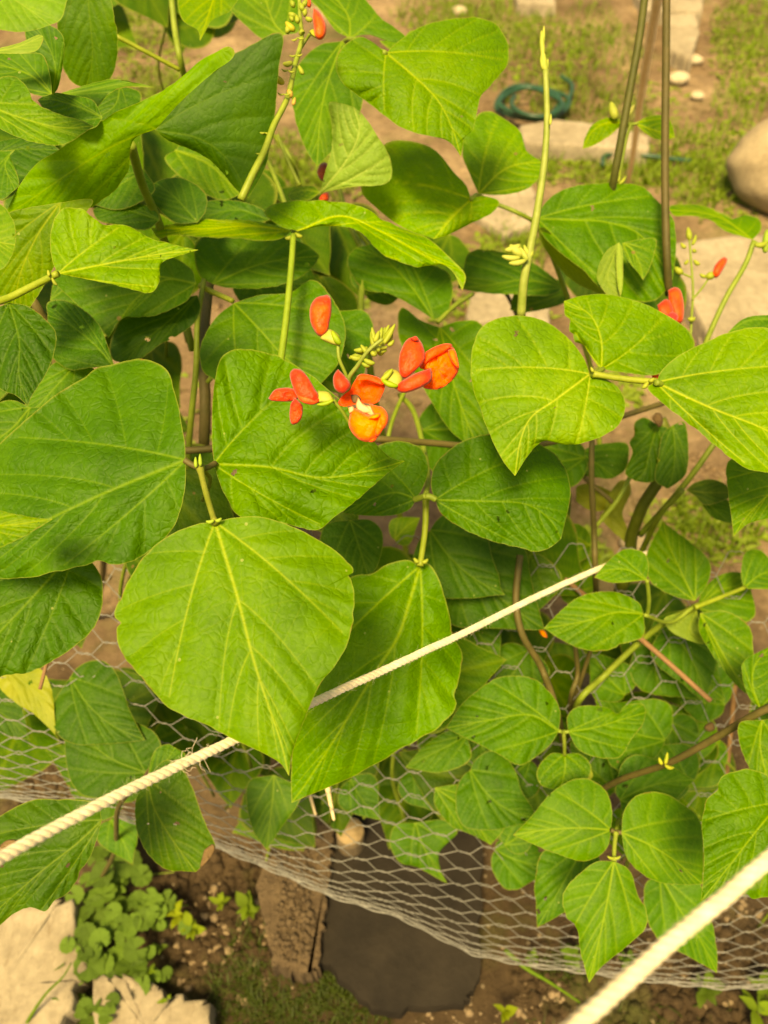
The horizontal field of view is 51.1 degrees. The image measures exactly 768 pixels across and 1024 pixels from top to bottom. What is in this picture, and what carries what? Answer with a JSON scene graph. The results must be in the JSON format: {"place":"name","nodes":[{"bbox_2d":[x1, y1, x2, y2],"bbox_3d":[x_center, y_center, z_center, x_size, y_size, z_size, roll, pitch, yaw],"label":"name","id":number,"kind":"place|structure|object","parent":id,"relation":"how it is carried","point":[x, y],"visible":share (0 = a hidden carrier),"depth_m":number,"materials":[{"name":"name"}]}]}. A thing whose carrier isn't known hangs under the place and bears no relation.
{"place":"outdoors","nodes":[
{"label":"outdoors","id":0,"kind":"place"},
{"bbox_2d":[38,663,48,689],"bbox_3d":[-0.252,0.112,0.600,0.003,0.029,0.034,15,50,13],"label":"cane","id":1,"kind":"object","parent":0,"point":[44,671],"visible":0.48,"depth_m":0.60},
{"bbox_2d":[0,0,767,1023],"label":"ground","id":2,"kind":"structure","parent":0,"point":[494,986],"depth_m":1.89,"materials":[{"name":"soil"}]},
{"bbox_2d":[0,899,92,1023],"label":"paving slab","id":3,"kind":"structure","parent":2,"relation":"on","point":[32,957],"depth_m":1.04,"materials":[{"name":"beige stone"}]},
{"bbox_2d":[26,962,71,1023],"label":"grass blade","id":4,"kind":"object","parent":3,"relation":"on","point":[40,1001],"visible":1,"depth_m":0.98,"materials":[{"name":"green plant"}]},
{"bbox_2d":[51,845,191,1023],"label":"ground ivy","id":5,"kind":"object","parent":2,"relation":"on","point":[95,936],"visible":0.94,"depth_m":1.07,"materials":[{"name":"green plant"}]},
{"bbox_2d":[0,660,263,924],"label":"bean plant","id":6,"kind":"object","parent":2,"relation":"on","point":[104,731],"visible":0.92,"depth_m":0.70,"materials":[{"name":"green plant"}]},
{"bbox_2d":[0,0,283,587],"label":"bean plant","id":7,"kind":"object","parent":2,"relation":"on","point":[118,154],"visible":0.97,"depth_m":0.51,"materials":[{"name":"green plant"}]},
{"bbox_2d":[143,963,155,981],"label":"weed","id":8,"kind":"object","parent":2,"relation":"on","point":[151,969],"visible":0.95,"depth_m":1.04,"materials":[{"name":"green plant"}]},
{"bbox_2d":[93,974,216,1023],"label":"paving slab","id":9,"kind":"structure","parent":2,"relation":"on","point":[135,1005],"depth_m":1.01,"materials":[{"name":"beige stone"}]},
{"bbox_2d":[153,943,167,954],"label":"weed","id":10,"kind":"object","parent":2,"relation":"on","point":[160,948],"visible":1,"depth_m":1.07,"materials":[{"name":"green plant"}]},
{"bbox_2d":[157,994,170,1003],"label":"weed","id":11,"kind":"object","parent":2,"relation":"on","point":[162,1000],"visible":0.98,"depth_m":1.02,"materials":[{"name":"green plant"}]},
{"bbox_2d":[166,900,182,928],"bbox_3d":[-0.282,0.549,1.091,0.025,0.032,0.031,-13,49,-11],"label":"weed","id":12,"kind":"object","parent":2,"relation":"on","point":[176,913],"visible":0.94,"depth_m":1.09,"materials":[{"name":"green plant"}]},
{"bbox_2d":[179,911,205,939],"bbox_3d":[-0.260,0.558,1.077,0.032,0.040,0.024,25,53,21],"label":"weed","id":13,"kind":"object","parent":2,"relation":"on","point":[187,919],"visible":0.98,"depth_m":1.07,"materials":[{"name":"green plant"}]},
{"bbox_2d":[208,892,230,910],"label":"weed","id":14,"kind":"object","parent":2,"relation":"on","point":[220,900],"visible":1,"depth_m":1.10,"materials":[{"name":"green plant"}]},
{"bbox_2d":[235,890,259,919],"bbox_3d":[-0.186,0.537,1.092,0.032,0.046,0.039,-33,56,-26],"label":"weed","id":15,"kind":"object","parent":2,"relation":"on","point":[245,902],"visible":0.98,"depth_m":1.08,"materials":[{"name":"green plant"}]},
{"bbox_2d":[256,815,335,986],"bbox_3d":[-0.123,0.513,1.126,0.107,0.048,0.259,0,48,0],"label":"wooden board","id":16,"kind":"object","parent":2,"relation":"on","point":[268,888],"visible":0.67,"depth_m":1.08,"materials":[{"name":"wood"}]},
{"bbox_2d":[272,826,322,966],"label":"board crumbs","id":17,"kind":"object","parent":16,"relation":"on","point":[284,896],"visible":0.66,"depth_m":1.07,"materials":[{"name":"brown wood"}]},
{"bbox_2d":[0,233,664,774],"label":"bean plant","id":18,"kind":"object","parent":2,"relation":"on","point":[234,627],"visible":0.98,"depth_m":0.42,"materials":[{"name":"green plant"}]},
{"bbox_2d":[336,817,363,856],"bbox_3d":[-0.048,0.485,1.163,0.041,0.125,0.040,0,48,0],"label":"stone","id":19,"kind":"object","parent":2,"relation":"on","point":[356,833],"visible":0.59,"depth_m":1.12,"materials":[{"name":"beige stone"}]},
{"bbox_2d":[53,0,686,443],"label":"bean plant","id":20,"kind":"object","parent":2,"relation":"on","point":[435,78],"visible":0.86,"depth_m":0.60,"materials":[{"name":"green plant"}]},
{"bbox_2d":[0,527,767,989],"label":"wire netting","id":21,"kind":"object","parent":2,"relation":"on","point":[352,901],"visible":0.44,"depth_m":0.82,"materials":[{"name":"grey metal"}]},
{"bbox_2d":[0,551,647,864],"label":"twine","id":22,"kind":"object","parent":21,"relation":"attached to","point":[19,847],"visible":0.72,"depth_m":0.35,"materials":[{"name":"fabric"}]},
{"bbox_2d":[564,577,712,702],"bbox_3d":[0.220,0.103,0.783,0.015,0.037,0.235,-28,54,-23],"label":"cane","id":23,"kind":"object","parent":21,"relation":"attached to","point":[676,670],"visible":0.53,"depth_m":0.73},
{"bbox_2d":[232,716,569,889],"bbox_3d":[0.042,0.355,0.987,0.484,0.574,0.274,0,48,0],"label":"bean plant","id":24,"kind":"object","parent":2,"relation":"on","point":[464,804],"visible":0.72,"depth_m":0.81,"materials":[{"name":"green plant"}]},
{"bbox_2d":[232,220,570,825],"bbox_3d":[-0.021,0.162,0.905,0.426,0.837,0.528,0,48,0],"label":"bean plant","id":25,"kind":"object","parent":2,"relation":"on","point":[456,569],"visible":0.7,"depth_m":0.56,"materials":[{"name":"green plant"}]},
{"bbox_2d":[320,814,482,1018],"bbox_3d":[0.028,0.527,1.122,0.226,0.028,0.306,0,48,0],"label":"slate slab","id":26,"kind":"object","parent":2,"relation":"on","point":[382,964],"depth_m":1.07,"materials":[{"name":"grey stone"}]},
{"bbox_2d":[75,910,732,1023],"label":"mossy weeds","id":27,"kind":"object","parent":2,"relation":"on","point":[331,978],"visible":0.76,"depth_m":1.06,"materials":[{"name":"green plant"}]},
{"bbox_2d":[452,6,466,14],"bbox_3d":[0.345,-2.295,3.682,0.070,0.042,0.060,0,48,0],"label":"stone","id":28,"kind":"object","parent":2,"relation":"on","point":[458,8],"visible":0.74,"depth_m":3.66,"materials":[{"name":"beige stone"}]},
{"bbox_2d":[473,186,535,243],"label":"paving slab","id":29,"kind":"structure","parent":2,"relation":"on","point":[524,200],"depth_m":2.38,"materials":[{"name":"beige stone"}]},
{"bbox_2d":[493,1004,517,1022],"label":"weed","id":30,"kind":"object","parent":2,"relation":"on","point":[508,1011],"visible":1,"depth_m":1.02,"materials":[{"name":"green plant"}]},
{"bbox_2d":[465,292,549,325],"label":"paving slab","id":31,"kind":"structure","parent":2,"relation":"on","point":[483,309],"depth_m":2.05,"materials":[{"name":"beige stone"}]},
{"bbox_2d":[525,948,537,967],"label":"weed","id":32,"kind":"object","parent":2,"relation":"on","point":[533,956],"visible":0.66,"depth_m":1.05,"materials":[{"name":"green plant"}]},
{"bbox_2d":[494,74,573,121],"bbox_3d":[0.558,-1.532,2.941,0.273,0.064,0.515,15,50,13],"label":"garden hose","id":33,"kind":"object","parent":2,"relation":"on","point":[560,109],"visible":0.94,"depth_m":2.87,"materials":[{"name":"teal rubber"}]},
{"bbox_2d":[514,0,555,16],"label":"paving slab","id":34,"kind":"structure","parent":2,"relation":"on","point":[542,7],"depth_m":3.62,"materials":[{"name":"beige stone"}]},
{"bbox_2d":[504,949,580,1003],"bbox_3d":[0.196,0.579,0.997,0.107,0.048,0.011,22,52,18],"label":"grass stem","id":35,"kind":"object","parent":2,"relation":"on","point":[531,971],"visible":0.83,"depth_m":0.99,"materials":[{"name":"green plant"}]},
{"bbox_2d":[561,944,581,971],"bbox_3d":[0.246,0.581,1.047,0.034,0.054,0.030,34,56,27],"label":"weed","id":36,"kind":"object","parent":2,"relation":"on","point":[572,951],"visible":0.73,"depth_m":1.04,"materials":[{"name":"green plant"}]},
{"bbox_2d":[519,119,649,165],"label":"paving slab","id":37,"kind":"structure","parent":2,"relation":"on","point":[567,138],"depth_m":2.67,"materials":[{"name":"beige stone"}]},
{"bbox_2d":[446,522,767,789],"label":"bean plant","id":38,"kind":"object","parent":2,"relation":"on","point":[518,720],"visible":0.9,"depth_m":0.72,"materials":[{"name":"green plant"}]},
{"bbox_2d":[471,294,767,595],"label":"bean plant","id":39,"kind":"object","parent":2,"relation":"on","point":[535,372],"visible":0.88,"depth_m":0.51,"materials":[{"name":"green plant"}]},
{"bbox_2d":[619,949,636,969],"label":"weed","id":40,"kind":"object","parent":2,"relation":"on","point":[626,958],"visible":0.7,"depth_m":1.05,"materials":[{"name":"green plant"}]},
{"bbox_2d":[619,534,649,550],"bbox_3d":[0.486,0.061,1.561,0.059,0.040,0.050,0,48,0],"label":"stone","id":41,"kind":"object","parent":2,"relation":"on","point":[640,540],"visible":0.24,"depth_m":1.55,"materials":[{"name":"beige stone"}]},
{"bbox_2d":[514,648,767,981],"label":"bean plant","id":42,"kind":"object","parent":2,"relation":"on","point":[661,838],"visible":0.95,"depth_m":0.62,"materials":[{"name":"green plant"}]},
{"bbox_2d":[625,0,661,183],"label":"cane","id":43,"kind":"object","parent":2,"relation":"on","point":[656,5],"visible":0.93,"depth_m":1.48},
{"bbox_2d":[600,153,690,166],"bbox_3d":[0.854,-1.158,2.637,0.304,0.025,0.087,0,48,0],"label":"garden hose","id":44,"kind":"object","parent":2,"relation":"on","point":[648,155],"visible":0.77,"depth_m":2.63,"materials":[{"name":"teal rubber"}]},
{"bbox_2d":[539,0,767,378],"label":"bean plant","id":45,"kind":"object","parent":2,"relation":"on","point":[619,240],"visible":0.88,"depth_m":0.69,"materials":[{"name":"green plant"}]},
{"bbox_2d":[633,0,703,26],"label":"paving slab","id":46,"kind":"structure","parent":2,"relation":"on","point":[685,6],"depth_m":3.57,"materials":[{"name":"beige stone"}]},
{"bbox_2d":[670,71,689,85],"bbox_3d":[1.150,-1.693,3.135,0.086,0.046,0.067,0,48,0],"label":"stone","id":47,"kind":"object","parent":2,"relation":"on","point":[677,78],"visible":0.93,"depth_m":3.12,"materials":[{"name":"beige stone"}]},
{"bbox_2d":[670,13,699,73],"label":"paving slab","id":48,"kind":"structure","parent":2,"relation":"on","point":[684,32],"depth_m":3.32,"materials":[{"name":"beige stone"}]},
{"bbox_2d":[690,91,704,99],"bbox_3d":[1.183,-1.571,3.033,0.054,0.029,0.042,0,48,0],"label":"stone","id":49,"kind":"object","parent":2,"relation":"on","point":[697,95],"visible":1,"depth_m":3.02,"materials":[{"name":"stone"}]},
{"bbox_2d":[692,54,702,64],"bbox_3d":[1.263,-1.841,3.272,0.071,0.039,0.056,0,48,0],"label":"stone","id":50,"kind":"object","parent":2,"relation":"on","point":[697,59],"visible":0.52,"depth_m":3.25,"materials":[{"name":"beige stone"}]},
{"bbox_2d":[696,336,701,345],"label":"paving slab","id":51,"kind":"structure","parent":2,"relation":"on","point":[698,341],"depth_m":1.97,"materials":[{"name":"beige stone"}]},
{"bbox_2d":[690,970,724,1008],"bbox_3d":[0.411,0.612,1.033,0.038,0.034,0.045,34,56,26],"label":"weed","id":52,"kind":"object","parent":2,"relation":"on","point":[703,994],"visible":0.76,"depth_m":1.03,"materials":[{"name":"green plant"}]},
{"bbox_2d":[676,235,767,343],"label":"paving slab","id":53,"kind":"structure","parent":2,"relation":"on","point":[748,297],"depth_m":2.08,"materials":[{"name":"beige stone"}]},
{"bbox_2d":[725,684,737,773],"bbox_3d":[0.419,0.287,0.975,0.006,0.151,0.095,-4,48,-3],"label":"cane","id":54,"kind":"object","parent":2,"relation":"in","point":[731,720],"visible":0.47,"depth_m":0.96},
{"bbox_2d":[725,119,767,213],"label":"boulder","id":55,"kind":"object","parent":2,"relation":"on","point":[746,165],"visible":0.99,"depth_m":2.36,"materials":[{"name":"stone"}]},
{"bbox_2d":[739,989,767,1023],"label":"weed","id":56,"kind":"object","parent":2,"relation":"on","point":[748,1000],"visible":0.97,"depth_m":1.02,"materials":[{"name":"green plant"}]},
{"bbox_2d":[747,970,767,1013],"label":"weed","id":57,"kind":"object","parent":2,"relation":"on","point":[761,996],"visible":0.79,"depth_m":1.03,"materials":[{"name":"green plant"}]},
{"bbox_2d":[110,0,767,605],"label":"grass","id":58,"kind":"structure","parent":0,"point":[654,166],"depth_m":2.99,"materials":[{"name":"green plant"}]},
{"bbox_2d":[558,848,767,1023],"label":"twine","id":59,"kind":"object","parent":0,"point":[617,988],"visible":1,"depth_m":0.20,"materials":[{"name":"fabric"}]}
]}

